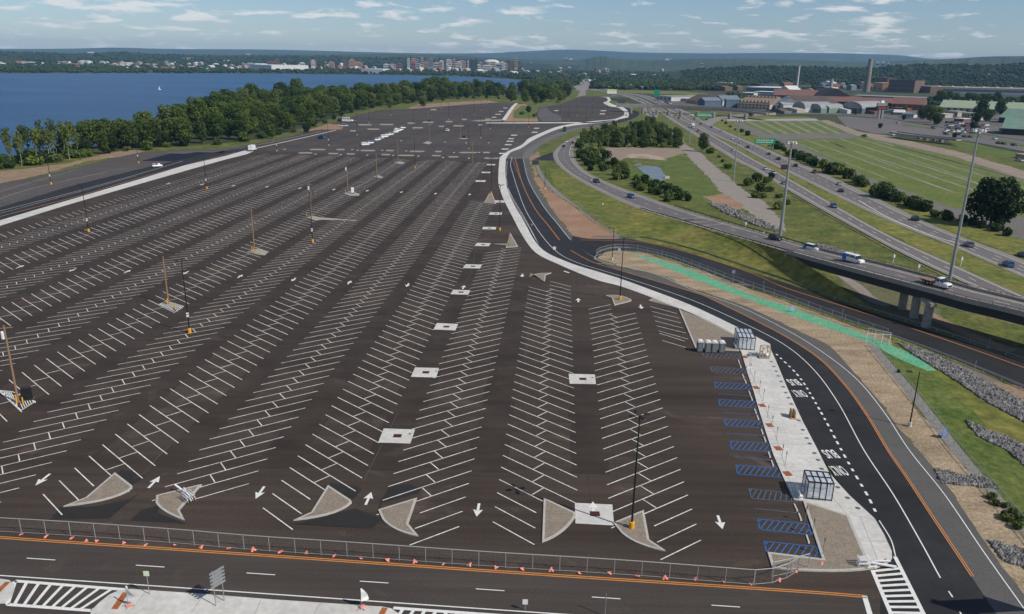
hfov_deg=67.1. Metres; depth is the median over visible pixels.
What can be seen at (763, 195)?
bush
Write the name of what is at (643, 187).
bush
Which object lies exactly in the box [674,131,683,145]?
broadleaf tree
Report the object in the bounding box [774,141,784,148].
bush
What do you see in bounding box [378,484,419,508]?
asphalt patch
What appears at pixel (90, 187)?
bus strip kerb
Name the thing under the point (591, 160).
bush
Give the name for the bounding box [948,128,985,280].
mast light
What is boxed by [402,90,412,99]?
broadleaf tree
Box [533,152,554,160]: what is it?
stub road
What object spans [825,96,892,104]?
shed
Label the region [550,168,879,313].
embankment
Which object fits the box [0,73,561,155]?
lake
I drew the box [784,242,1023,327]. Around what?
bridge
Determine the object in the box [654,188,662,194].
bush
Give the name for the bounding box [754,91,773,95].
office
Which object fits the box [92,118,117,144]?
broadleaf tree
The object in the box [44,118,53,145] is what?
slender tree
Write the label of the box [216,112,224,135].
broadleaf tree
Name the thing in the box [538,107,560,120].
farthest lot road
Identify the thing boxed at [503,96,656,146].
rough bank
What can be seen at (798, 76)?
chimney
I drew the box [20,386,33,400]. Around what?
covered generator
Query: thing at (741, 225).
guard rail
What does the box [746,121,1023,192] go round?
field lane
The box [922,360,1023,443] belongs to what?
dry bank
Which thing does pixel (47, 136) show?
slender tree
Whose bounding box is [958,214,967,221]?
bush
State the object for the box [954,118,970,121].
kiosk
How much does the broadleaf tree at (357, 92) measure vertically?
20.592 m
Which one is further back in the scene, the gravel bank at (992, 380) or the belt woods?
the belt woods
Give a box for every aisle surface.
[0,154,299,259]
[0,155,324,281]
[0,156,347,308]
[0,157,371,342]
[0,158,396,387]
[0,159,420,446]
[47,160,445,464]
[150,161,471,466]
[253,162,496,468]
[359,249,488,470]
[468,286,531,472]
[567,341,611,474]
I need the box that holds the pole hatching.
[0,302,183,409]
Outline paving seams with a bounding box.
[0,186,652,503]
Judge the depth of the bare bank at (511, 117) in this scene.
779.39 m
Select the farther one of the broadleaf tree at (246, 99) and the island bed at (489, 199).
the broadleaf tree at (246, 99)
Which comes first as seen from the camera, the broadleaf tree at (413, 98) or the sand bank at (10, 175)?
the sand bank at (10, 175)
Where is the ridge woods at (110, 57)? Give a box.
[0,50,521,69]
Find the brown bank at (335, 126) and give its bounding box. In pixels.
[303,124,343,131]
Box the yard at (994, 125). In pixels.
[656,101,1023,139]
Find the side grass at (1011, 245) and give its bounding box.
[711,116,1023,257]
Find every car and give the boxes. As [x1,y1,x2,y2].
[152,163,162,166]
[627,193,635,197]
[768,233,782,240]
[803,243,819,249]
[830,202,837,207]
[911,215,919,220]
[963,241,974,246]
[1002,260,1014,266]
[1017,251,1023,256]
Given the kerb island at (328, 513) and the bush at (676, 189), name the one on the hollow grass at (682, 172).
the bush at (676, 189)
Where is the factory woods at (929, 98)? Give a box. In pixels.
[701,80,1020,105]
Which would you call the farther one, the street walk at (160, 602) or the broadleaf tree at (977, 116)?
the broadleaf tree at (977, 116)
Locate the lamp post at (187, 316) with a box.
[175,259,190,332]
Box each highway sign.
[654,89,659,96]
[696,113,712,116]
[754,138,775,149]
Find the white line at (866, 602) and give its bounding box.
[0,158,1023,613]
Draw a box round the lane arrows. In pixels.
[17,149,724,528]
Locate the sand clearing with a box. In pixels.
[605,147,684,160]
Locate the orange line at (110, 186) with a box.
[3,152,233,215]
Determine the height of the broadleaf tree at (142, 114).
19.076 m
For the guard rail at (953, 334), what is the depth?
189.25 m
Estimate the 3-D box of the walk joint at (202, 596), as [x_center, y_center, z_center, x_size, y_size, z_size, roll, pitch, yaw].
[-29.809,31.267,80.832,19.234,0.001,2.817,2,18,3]
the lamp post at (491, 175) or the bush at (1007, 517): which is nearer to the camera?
the bush at (1007, 517)
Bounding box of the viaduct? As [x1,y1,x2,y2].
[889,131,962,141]
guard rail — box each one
[592,236,1023,358]
[596,247,1023,387]
[640,208,794,251]
[675,205,805,244]
[787,190,970,285]
[813,243,861,256]
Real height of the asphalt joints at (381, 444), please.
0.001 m
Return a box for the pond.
[637,166,664,180]
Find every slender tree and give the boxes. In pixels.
[0,126,10,145]
[1,134,9,157]
[5,141,12,158]
[11,137,18,152]
[12,132,22,163]
[15,124,23,147]
[15,134,24,152]
[21,125,31,151]
[28,127,40,155]
[34,119,43,151]
[36,129,44,149]
[40,129,53,153]
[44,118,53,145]
[48,124,57,151]
[50,134,55,150]
[56,120,67,151]
[57,139,63,150]
[61,127,71,159]
[65,120,72,142]
[70,125,76,141]
[72,131,79,148]
[615,165,620,177]
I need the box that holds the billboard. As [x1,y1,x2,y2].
[607,89,616,96]
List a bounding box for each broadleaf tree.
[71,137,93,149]
[75,119,98,144]
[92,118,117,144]
[94,130,109,153]
[95,120,120,146]
[106,137,119,150]
[113,118,129,132]
[117,126,132,145]
[119,120,138,147]
[132,111,152,119]
[132,122,154,144]
[133,118,150,131]
[142,116,163,141]
[152,131,168,145]
[155,104,172,137]
[161,117,176,141]
[166,118,193,141]
[167,105,187,119]
[178,103,194,127]
[186,96,207,125]
[192,120,200,135]
[195,121,207,142]
[198,96,213,108]
[200,112,224,139]
[205,107,218,113]
[209,91,227,102]
[209,101,225,114]
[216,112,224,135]
[217,89,235,101]
[221,109,238,120]
[222,118,233,138]
[224,102,246,118]
[229,90,241,99]
[230,119,248,137]
[234,111,250,129]
[235,100,251,110]
[237,87,248,98]
[240,96,253,104]
[243,82,254,92]
[243,108,251,116]
[247,84,260,94]
[248,91,258,100]
[248,117,258,133]
[249,99,264,110]
[249,107,269,130]
[255,88,268,102]
[259,107,270,113]
[261,101,279,112]
[262,97,277,103]
[264,91,279,102]
[265,113,277,126]
[265,124,275,137]
[270,88,283,103]
[270,107,282,127]
[273,81,290,98]
[278,112,295,130]
[281,98,291,106]
[281,100,299,115]
[288,87,303,96]
[290,77,304,90]
[290,94,307,108]
[295,107,308,124]
[301,87,312,94]
[302,122,310,131]
[304,100,315,110]
[305,95,315,105]
[305,109,315,122]
[311,89,324,98]
[312,92,326,108]
[314,102,326,120]
[316,85,328,88]
[321,95,334,116]
[328,85,344,94]
[331,96,340,114]
[332,91,346,102]
[339,101,347,111]
[340,84,349,93]
[343,95,353,109]
[345,92,355,108]
[350,89,366,98]
[353,98,361,109]
[354,82,365,89]
[360,94,367,105]
[365,86,374,92]
[368,92,377,104]
[374,86,382,100]
[375,92,384,104]
[380,82,386,89]
[382,87,392,101]
[386,98,393,106]
[388,84,398,93]
[393,93,402,103]
[400,85,409,100]
[402,81,413,88]
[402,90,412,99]
[408,94,416,102]
[415,81,426,93]
[417,90,427,99]
[419,96,427,105]
[421,77,433,84]
[426,91,432,100]
[427,86,437,98]
[431,75,439,83]
[438,76,448,85]
[438,85,445,97]
[439,88,449,98]
[444,80,451,97]
[448,83,457,97]
[457,85,464,96]
[461,81,473,93]
[463,89,470,97]
[473,87,482,97]
[474,81,484,91]
[485,84,494,95]
[493,87,500,95]
[495,82,501,89]
[500,84,505,95]
[508,88,517,100]
[519,79,528,90]
[521,90,529,103]
[523,82,530,96]
[529,83,539,96]
[530,92,537,100]
[533,96,538,102]
[537,86,547,98]
[538,91,545,100]
[545,86,555,101]
[552,83,559,93]
[556,80,564,89]
[556,92,562,100]
[560,89,566,97]
[562,86,571,96]
[597,130,603,139]
[600,123,608,129]
[608,124,615,129]
[609,157,618,167]
[616,160,628,171]
[619,132,624,146]
[624,125,630,133]
[630,129,637,144]
[639,120,644,128]
[639,127,647,137]
[646,123,651,132]
[647,127,653,134]
[657,135,663,143]
[660,129,670,138]
[660,138,667,144]
[667,132,672,140]
[672,127,681,138]
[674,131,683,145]
[698,132,709,151]
[916,107,926,118]
[924,104,938,122]
[931,113,942,124]
[934,89,942,100]
[936,106,945,112]
[938,90,948,99]
[940,95,949,101]
[965,92,971,99]
[965,176,1023,226]
[969,94,977,100]
[969,121,977,128]
[971,111,983,122]
[973,99,989,112]
[982,109,994,120]
[984,93,992,100]
[988,95,997,101]
[994,92,1002,99]
[994,99,1007,113]
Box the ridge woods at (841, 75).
[680,62,1023,87]
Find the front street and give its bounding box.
[0,538,879,613]
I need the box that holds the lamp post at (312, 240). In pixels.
[309,192,313,242]
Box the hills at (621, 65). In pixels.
[3,51,1023,72]
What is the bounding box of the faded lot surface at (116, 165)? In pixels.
[0,146,246,206]
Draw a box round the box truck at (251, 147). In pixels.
[248,145,256,150]
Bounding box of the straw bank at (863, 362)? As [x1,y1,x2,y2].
[598,251,1023,593]
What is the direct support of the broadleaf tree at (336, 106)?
on the ground at (624, 98)
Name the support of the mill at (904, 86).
on the ground at (624, 98)
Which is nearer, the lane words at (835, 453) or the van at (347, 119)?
the lane words at (835, 453)
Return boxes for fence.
[0,517,754,584]
[539,168,614,233]
[597,244,888,334]
[754,556,799,583]
[771,553,809,577]
[866,334,890,344]
[867,328,890,342]
[872,339,1023,518]
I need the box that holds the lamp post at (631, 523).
[629,410,650,528]
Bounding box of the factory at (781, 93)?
[773,89,818,97]
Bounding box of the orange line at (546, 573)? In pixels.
[0,159,1023,597]
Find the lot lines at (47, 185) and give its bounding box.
[0,168,126,202]
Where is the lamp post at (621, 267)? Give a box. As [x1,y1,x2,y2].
[619,236,628,299]
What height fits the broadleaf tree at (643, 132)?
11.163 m
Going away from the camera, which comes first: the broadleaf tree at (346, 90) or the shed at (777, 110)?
the broadleaf tree at (346, 90)
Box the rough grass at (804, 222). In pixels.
[529,109,1023,588]
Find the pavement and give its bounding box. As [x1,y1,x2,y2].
[727,119,818,120]
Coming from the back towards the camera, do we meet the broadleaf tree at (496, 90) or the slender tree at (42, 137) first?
the broadleaf tree at (496, 90)
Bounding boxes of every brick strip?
[0,582,9,591]
[111,592,125,608]
[379,607,386,613]
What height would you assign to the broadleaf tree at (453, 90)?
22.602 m
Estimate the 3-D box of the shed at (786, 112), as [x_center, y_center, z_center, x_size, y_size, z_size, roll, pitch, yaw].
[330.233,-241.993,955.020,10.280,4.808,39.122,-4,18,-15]
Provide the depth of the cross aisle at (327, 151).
473.53 m
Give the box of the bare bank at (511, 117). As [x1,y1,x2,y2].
[504,104,537,120]
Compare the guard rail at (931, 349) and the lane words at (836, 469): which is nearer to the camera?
the lane words at (836, 469)
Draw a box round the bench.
[796,487,802,498]
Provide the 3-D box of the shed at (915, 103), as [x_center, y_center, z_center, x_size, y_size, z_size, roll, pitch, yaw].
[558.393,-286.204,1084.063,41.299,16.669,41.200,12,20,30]
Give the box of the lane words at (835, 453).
[821,450,840,457]
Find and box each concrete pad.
[379,428,414,442]
[411,367,438,376]
[433,323,457,329]
[451,290,469,294]
[463,264,481,267]
[475,243,490,245]
[489,212,501,214]
[569,374,595,383]
[575,503,613,524]
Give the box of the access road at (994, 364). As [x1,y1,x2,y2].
[572,236,1023,388]
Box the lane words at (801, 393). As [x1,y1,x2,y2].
[791,390,807,396]
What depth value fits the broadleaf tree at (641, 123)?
601.42 m
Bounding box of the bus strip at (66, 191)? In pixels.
[0,149,246,219]
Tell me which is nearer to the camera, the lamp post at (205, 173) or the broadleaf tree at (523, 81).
the lamp post at (205, 173)
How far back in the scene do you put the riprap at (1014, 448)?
119.72 m
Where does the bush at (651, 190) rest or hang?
on the rough grass at (804, 222)
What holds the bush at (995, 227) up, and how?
on the side grass at (1011, 245)
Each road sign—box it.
[143,571,149,593]
[209,566,224,605]
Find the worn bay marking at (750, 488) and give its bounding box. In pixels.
[701,353,796,512]
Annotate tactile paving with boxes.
[742,356,886,562]
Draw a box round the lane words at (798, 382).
[786,379,801,384]
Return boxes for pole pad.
[162,302,177,307]
[247,249,267,254]
[307,216,356,220]
[345,191,358,195]
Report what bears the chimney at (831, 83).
on the ground at (624, 98)
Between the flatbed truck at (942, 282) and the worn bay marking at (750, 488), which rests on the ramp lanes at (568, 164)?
the flatbed truck at (942, 282)
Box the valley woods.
[529,68,758,86]
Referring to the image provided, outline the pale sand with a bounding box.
[626,154,665,159]
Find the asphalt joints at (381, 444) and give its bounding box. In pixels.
[23,220,544,479]
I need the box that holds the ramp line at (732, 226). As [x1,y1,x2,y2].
[557,109,1020,303]
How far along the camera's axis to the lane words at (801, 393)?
136.31 m
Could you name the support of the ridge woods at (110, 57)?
on the wooded ridge at (530, 66)
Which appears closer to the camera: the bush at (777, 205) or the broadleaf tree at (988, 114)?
the bush at (777, 205)
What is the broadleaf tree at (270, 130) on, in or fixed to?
on the grass verge
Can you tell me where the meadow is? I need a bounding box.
[618,90,706,94]
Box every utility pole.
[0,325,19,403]
[162,256,168,303]
[250,209,254,251]
[307,183,312,216]
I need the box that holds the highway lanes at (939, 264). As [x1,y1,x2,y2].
[588,85,1023,298]
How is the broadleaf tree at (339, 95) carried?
on the ground at (624, 98)
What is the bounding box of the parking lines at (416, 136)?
[221,107,563,155]
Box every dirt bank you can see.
[529,152,540,177]
[534,177,616,238]
[994,382,1023,399]
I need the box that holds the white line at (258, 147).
[3,130,334,212]
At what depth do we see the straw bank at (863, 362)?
140.65 m
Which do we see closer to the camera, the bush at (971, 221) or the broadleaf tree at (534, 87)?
the bush at (971, 221)
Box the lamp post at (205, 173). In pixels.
[200,152,207,188]
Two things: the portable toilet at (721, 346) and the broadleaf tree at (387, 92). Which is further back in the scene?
the broadleaf tree at (387, 92)
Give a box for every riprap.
[708,202,784,231]
[897,341,1023,421]
[934,468,998,488]
[965,419,1023,465]
[987,539,1023,567]
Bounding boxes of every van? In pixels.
[342,118,352,121]
[842,252,864,263]
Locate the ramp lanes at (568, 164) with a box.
[556,108,1023,310]
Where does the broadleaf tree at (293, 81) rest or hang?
on the ground at (624, 98)
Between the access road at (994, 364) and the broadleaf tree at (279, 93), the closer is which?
the access road at (994, 364)
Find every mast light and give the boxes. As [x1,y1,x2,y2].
[733,119,742,180]
[779,141,796,237]
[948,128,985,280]
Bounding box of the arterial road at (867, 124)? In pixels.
[837,116,1023,150]
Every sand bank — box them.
[0,150,143,182]
[409,100,493,108]
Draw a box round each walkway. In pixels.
[0,150,252,225]
[474,119,501,120]
[494,119,617,122]
[498,157,749,336]
[501,115,627,158]
[502,103,517,119]
[604,97,628,115]
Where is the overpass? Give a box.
[616,103,775,119]
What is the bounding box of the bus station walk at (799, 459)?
[738,335,891,568]
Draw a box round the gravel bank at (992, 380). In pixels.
[895,342,1003,384]
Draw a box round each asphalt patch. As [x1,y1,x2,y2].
[50,494,137,519]
[117,469,144,484]
[130,506,185,523]
[143,152,212,160]
[275,508,381,528]
[329,483,360,498]
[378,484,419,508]
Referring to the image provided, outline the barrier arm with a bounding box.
[869,560,896,567]
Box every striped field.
[741,121,846,133]
[785,137,1023,216]
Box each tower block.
[328,62,334,67]
[349,59,354,67]
[355,62,361,68]
[396,63,401,70]
[407,58,409,68]
[410,62,415,68]
[430,58,432,68]
[433,62,438,69]
[446,59,451,67]
[452,59,455,67]
[456,61,461,70]
[461,60,465,70]
[469,59,473,70]
[475,59,477,69]
[483,65,491,70]
[490,61,495,67]
[496,64,501,71]
[514,57,517,69]
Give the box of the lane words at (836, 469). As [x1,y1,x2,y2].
[828,466,848,475]
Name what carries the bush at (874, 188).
on the side grass at (1011, 245)
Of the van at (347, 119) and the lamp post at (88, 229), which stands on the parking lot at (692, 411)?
the lamp post at (88, 229)
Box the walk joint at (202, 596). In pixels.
[132,592,320,613]
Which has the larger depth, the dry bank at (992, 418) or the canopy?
the canopy
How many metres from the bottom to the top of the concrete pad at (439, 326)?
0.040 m
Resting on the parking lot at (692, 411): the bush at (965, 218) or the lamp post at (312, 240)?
the lamp post at (312, 240)
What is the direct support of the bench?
on the bus station walk at (799, 459)
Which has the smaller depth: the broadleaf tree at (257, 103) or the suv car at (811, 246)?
the suv car at (811, 246)
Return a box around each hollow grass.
[622,154,722,204]
[625,158,665,173]
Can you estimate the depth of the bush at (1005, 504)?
101.70 m
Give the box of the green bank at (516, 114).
[512,106,535,118]
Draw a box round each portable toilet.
[696,339,703,352]
[704,340,711,352]
[711,340,717,352]
[718,340,725,352]
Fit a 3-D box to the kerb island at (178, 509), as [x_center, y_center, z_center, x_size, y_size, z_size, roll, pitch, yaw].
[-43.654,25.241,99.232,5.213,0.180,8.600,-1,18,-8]
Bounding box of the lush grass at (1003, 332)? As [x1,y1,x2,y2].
[936,305,1023,348]
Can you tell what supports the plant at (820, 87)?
on the ground at (624, 98)
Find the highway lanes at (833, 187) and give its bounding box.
[604,89,1023,273]
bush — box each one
[0,158,15,167]
[16,153,28,161]
[23,148,35,151]
[24,155,44,164]
[27,151,37,156]
[37,153,52,163]
[49,151,63,162]
[60,152,70,158]
[65,148,81,158]
[76,150,86,157]
[80,148,93,156]
[122,146,130,150]
[140,140,152,150]
[162,142,170,146]
[175,136,189,145]
[213,137,222,144]
[237,131,250,141]
[254,130,267,138]
[275,128,281,134]
[307,118,317,125]
[575,140,584,147]
[575,149,585,157]
[580,153,588,160]
[583,155,597,165]
[584,147,594,155]
[587,165,593,170]
[588,151,598,155]
[596,157,605,163]
[599,164,606,170]
[601,150,611,158]
[613,142,621,146]
[613,172,623,179]
[619,168,630,178]
[636,183,647,190]
[638,140,647,147]
[640,175,647,181]
[645,180,652,186]
[648,134,657,139]
[648,140,658,146]
[648,187,654,192]
[649,182,658,187]
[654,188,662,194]
[661,183,673,191]
[662,193,673,201]
[664,190,674,194]
[672,140,683,146]
[672,187,682,192]
[674,191,682,199]
[680,190,689,197]
[685,194,691,200]
[706,147,714,153]
[723,163,732,167]
[743,177,754,185]
[751,172,762,181]
[751,191,760,197]
[754,183,765,191]
[760,192,767,197]
[762,176,772,182]
[766,185,774,191]
[768,172,774,178]
[772,201,782,209]
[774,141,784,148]
[775,193,783,197]
[789,149,797,156]
[795,150,805,159]
[800,153,811,161]
[804,155,817,163]
[809,158,818,165]
[817,158,830,167]
[824,162,837,173]
[830,163,847,174]
[842,168,856,178]
[849,175,858,181]
[853,175,867,184]
[859,179,870,186]
[868,180,894,196]
[877,184,893,197]
[881,185,896,198]
[888,191,906,201]
[903,196,909,205]
[907,195,917,207]
[909,196,926,209]
[917,200,933,211]
[929,209,939,216]
[939,209,954,220]
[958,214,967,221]
[967,217,978,225]
[976,220,986,228]
[986,491,997,499]
[989,498,1000,506]
[991,223,1001,231]
[995,222,1004,230]
[1001,502,1011,507]
[1001,513,1015,522]
[1002,227,1012,235]
[1008,506,1019,513]
[1012,520,1023,529]
[1013,509,1023,521]
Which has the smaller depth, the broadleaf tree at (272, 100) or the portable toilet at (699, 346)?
the portable toilet at (699, 346)
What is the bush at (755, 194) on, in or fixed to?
on the rough grass at (804, 222)
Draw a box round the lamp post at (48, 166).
[42,148,51,184]
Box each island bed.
[72,474,129,503]
[158,486,196,516]
[301,488,348,517]
[381,500,413,532]
[485,194,494,202]
[507,233,516,246]
[529,273,547,279]
[545,500,572,538]
[608,295,629,303]
[617,512,658,547]
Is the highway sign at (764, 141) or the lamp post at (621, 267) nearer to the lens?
the lamp post at (621, 267)
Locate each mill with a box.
[737,95,781,109]
[873,82,888,90]
[878,77,896,82]
[888,79,924,92]
[921,86,949,92]
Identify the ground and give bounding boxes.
[0,64,1023,567]
[837,276,1023,361]
[932,313,1015,351]
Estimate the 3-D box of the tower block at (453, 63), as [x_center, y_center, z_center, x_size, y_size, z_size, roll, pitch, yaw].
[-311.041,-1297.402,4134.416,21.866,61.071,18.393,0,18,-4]
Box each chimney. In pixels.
[796,65,799,86]
[829,79,833,87]
[862,59,872,91]
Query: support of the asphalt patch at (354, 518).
on the parking lot at (692, 411)
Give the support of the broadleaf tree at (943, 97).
on the ground at (624, 98)
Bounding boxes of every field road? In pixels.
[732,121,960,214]
[750,133,860,138]
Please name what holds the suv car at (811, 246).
on the ramp lanes at (568, 164)
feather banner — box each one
[122,586,134,608]
[357,588,368,610]
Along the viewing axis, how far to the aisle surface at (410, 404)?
138.26 m
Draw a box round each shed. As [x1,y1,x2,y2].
[351,69,382,72]
[686,94,713,103]
[698,97,721,105]
[707,93,725,96]
[714,86,732,90]
[733,85,742,89]
[766,109,791,113]
[770,109,787,112]
[773,98,795,108]
[777,102,793,108]
[779,82,792,86]
[781,107,804,112]
[820,81,836,83]
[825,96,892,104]
[839,108,850,113]
[846,84,856,89]
[855,84,863,88]
[866,110,877,113]
[890,107,911,110]
[891,97,926,109]
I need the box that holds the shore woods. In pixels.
[0,60,546,78]
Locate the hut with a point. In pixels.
(946, 115)
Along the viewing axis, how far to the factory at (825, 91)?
1278.73 m
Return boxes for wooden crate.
[759,345,770,356]
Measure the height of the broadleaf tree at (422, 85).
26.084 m
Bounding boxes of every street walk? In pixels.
[0,579,13,603]
[91,589,397,613]
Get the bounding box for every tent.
[893,109,905,114]
[901,113,916,117]
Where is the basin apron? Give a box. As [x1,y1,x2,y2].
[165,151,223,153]
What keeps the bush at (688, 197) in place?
on the hollow grass at (682, 172)
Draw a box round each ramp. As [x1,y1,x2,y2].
[703,114,759,125]
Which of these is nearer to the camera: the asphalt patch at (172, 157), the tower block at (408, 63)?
the asphalt patch at (172, 157)
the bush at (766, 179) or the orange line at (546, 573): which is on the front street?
the orange line at (546, 573)
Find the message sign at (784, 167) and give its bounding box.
[780,165,787,174]
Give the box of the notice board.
[532,160,538,165]
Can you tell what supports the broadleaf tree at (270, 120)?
on the ground at (624, 98)
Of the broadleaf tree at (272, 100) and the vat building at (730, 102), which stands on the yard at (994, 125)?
the vat building at (730, 102)
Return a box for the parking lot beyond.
[257,96,623,153]
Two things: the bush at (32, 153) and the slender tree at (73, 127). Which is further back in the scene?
the slender tree at (73, 127)
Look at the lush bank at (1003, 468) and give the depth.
122.10 m
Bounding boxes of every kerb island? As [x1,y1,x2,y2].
[63,473,131,506]
[155,484,201,520]
[294,485,351,520]
[378,498,418,536]
[542,498,575,542]
[606,295,630,305]
[613,510,665,550]
[649,298,738,350]
[767,500,873,571]
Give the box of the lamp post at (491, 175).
[490,157,491,193]
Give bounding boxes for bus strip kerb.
[1,161,180,210]
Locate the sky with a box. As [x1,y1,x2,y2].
[0,0,1023,58]
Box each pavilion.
[945,110,969,116]
[961,112,973,117]
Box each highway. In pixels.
[573,84,585,96]
[576,79,621,96]
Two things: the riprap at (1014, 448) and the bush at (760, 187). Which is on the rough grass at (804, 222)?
the bush at (760, 187)
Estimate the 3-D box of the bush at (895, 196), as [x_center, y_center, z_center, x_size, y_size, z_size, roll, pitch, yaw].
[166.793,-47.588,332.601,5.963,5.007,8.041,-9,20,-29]
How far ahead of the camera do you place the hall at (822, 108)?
969.47 m
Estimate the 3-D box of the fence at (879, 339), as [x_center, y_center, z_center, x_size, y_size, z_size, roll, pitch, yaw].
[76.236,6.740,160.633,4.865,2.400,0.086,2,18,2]
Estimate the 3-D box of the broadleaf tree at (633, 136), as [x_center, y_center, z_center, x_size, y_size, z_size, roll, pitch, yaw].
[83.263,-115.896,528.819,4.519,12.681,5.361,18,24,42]
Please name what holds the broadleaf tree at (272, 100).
on the ground at (624, 98)
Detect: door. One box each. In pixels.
[23,390,29,397]
[713,344,716,351]
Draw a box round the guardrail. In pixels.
[582,167,623,188]
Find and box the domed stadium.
[484,59,498,64]
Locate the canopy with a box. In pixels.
[1015,153,1023,158]
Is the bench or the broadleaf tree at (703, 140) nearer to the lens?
the bench
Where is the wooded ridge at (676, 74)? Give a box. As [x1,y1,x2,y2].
[669,64,1023,87]
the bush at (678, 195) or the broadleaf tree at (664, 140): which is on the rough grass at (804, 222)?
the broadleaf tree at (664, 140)
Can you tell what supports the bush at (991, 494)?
on the lush bank at (1003, 468)
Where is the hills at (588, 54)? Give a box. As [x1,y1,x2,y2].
[0,48,936,61]
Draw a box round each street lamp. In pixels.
[608,227,613,259]
[906,370,919,426]
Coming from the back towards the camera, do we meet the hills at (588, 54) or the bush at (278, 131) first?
the hills at (588, 54)
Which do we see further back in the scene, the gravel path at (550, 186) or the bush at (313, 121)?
the bush at (313, 121)
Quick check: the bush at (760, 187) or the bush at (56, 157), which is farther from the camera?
the bush at (56, 157)
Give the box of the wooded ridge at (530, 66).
[5,55,624,72]
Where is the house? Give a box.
[716,95,738,105]
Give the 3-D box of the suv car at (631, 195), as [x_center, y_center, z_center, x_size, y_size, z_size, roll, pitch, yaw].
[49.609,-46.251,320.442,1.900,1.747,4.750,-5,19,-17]
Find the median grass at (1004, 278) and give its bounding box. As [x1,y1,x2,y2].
[661,108,1023,294]
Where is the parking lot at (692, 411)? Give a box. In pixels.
[0,141,886,598]
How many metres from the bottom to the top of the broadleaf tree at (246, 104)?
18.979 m
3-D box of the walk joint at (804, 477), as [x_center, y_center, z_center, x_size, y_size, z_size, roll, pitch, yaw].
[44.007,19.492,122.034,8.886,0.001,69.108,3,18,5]
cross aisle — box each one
[254,146,501,158]
[341,123,573,128]
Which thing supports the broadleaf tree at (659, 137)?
on the rough grass at (804, 222)
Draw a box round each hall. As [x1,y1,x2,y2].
[792,102,828,111]
[811,103,843,112]
[843,101,880,113]
[939,98,1023,113]
[998,108,1023,122]
[1001,117,1023,135]
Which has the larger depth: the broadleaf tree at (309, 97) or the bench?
the broadleaf tree at (309, 97)
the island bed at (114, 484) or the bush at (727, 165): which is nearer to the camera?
the island bed at (114, 484)
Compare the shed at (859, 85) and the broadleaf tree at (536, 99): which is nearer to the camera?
the broadleaf tree at (536, 99)
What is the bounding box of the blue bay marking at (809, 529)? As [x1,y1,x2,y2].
[714,382,820,557]
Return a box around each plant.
[817,86,829,89]
[853,95,926,97]
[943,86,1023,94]
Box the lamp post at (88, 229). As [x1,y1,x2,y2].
[80,183,89,231]
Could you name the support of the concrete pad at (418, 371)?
on the parking lot at (692, 411)
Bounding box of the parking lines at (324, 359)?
[0,155,700,559]
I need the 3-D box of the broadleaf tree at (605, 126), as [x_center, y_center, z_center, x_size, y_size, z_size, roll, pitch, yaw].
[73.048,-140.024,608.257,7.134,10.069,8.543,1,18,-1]
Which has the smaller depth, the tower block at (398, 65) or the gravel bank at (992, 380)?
the gravel bank at (992, 380)
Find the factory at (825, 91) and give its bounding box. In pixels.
[814,87,849,96]
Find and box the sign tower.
[876,100,887,118]
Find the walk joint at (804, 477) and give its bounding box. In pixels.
[751,362,880,565]
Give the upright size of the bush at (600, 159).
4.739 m
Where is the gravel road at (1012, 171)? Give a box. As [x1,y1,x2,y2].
[821,120,1023,178]
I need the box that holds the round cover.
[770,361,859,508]
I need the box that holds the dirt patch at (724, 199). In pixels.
[703,194,743,209]
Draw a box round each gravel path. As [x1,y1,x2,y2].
[536,165,621,238]
[835,274,889,305]
[868,345,1023,535]
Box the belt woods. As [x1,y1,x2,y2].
[589,79,727,89]
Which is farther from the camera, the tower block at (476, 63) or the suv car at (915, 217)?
the tower block at (476, 63)
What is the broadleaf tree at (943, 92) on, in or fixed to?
on the ground at (624, 98)
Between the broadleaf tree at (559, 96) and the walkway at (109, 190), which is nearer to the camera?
the walkway at (109, 190)
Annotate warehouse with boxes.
[655,95,694,100]
[746,86,780,91]
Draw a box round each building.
[724,98,735,107]
[739,92,757,95]
[780,86,800,89]
[865,107,877,113]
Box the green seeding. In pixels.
[630,253,935,370]
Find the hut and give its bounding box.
[940,113,952,117]
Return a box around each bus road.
[505,158,995,613]
[506,121,612,158]
[522,123,611,157]
[610,97,638,122]
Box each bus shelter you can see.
[734,327,755,349]
[801,470,834,500]
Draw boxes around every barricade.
[181,487,194,502]
[856,554,877,567]
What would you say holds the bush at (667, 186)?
on the hollow grass at (682, 172)
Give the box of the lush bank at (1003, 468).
[879,348,1023,537]
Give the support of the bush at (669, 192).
on the hollow grass at (682, 172)
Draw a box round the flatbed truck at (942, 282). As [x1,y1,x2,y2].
[918,276,952,288]
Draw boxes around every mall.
[243,63,264,67]
[250,64,274,68]
[252,65,307,69]
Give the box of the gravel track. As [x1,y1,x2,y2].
[672,132,785,234]
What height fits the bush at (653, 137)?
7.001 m
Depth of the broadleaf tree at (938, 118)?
795.54 m
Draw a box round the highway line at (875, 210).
[625,94,1023,295]
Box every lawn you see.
[734,116,815,118]
[901,124,934,129]
[946,131,982,137]
[948,140,1023,159]
[996,139,1023,146]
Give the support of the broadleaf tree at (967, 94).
on the ground at (624, 98)
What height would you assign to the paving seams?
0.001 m

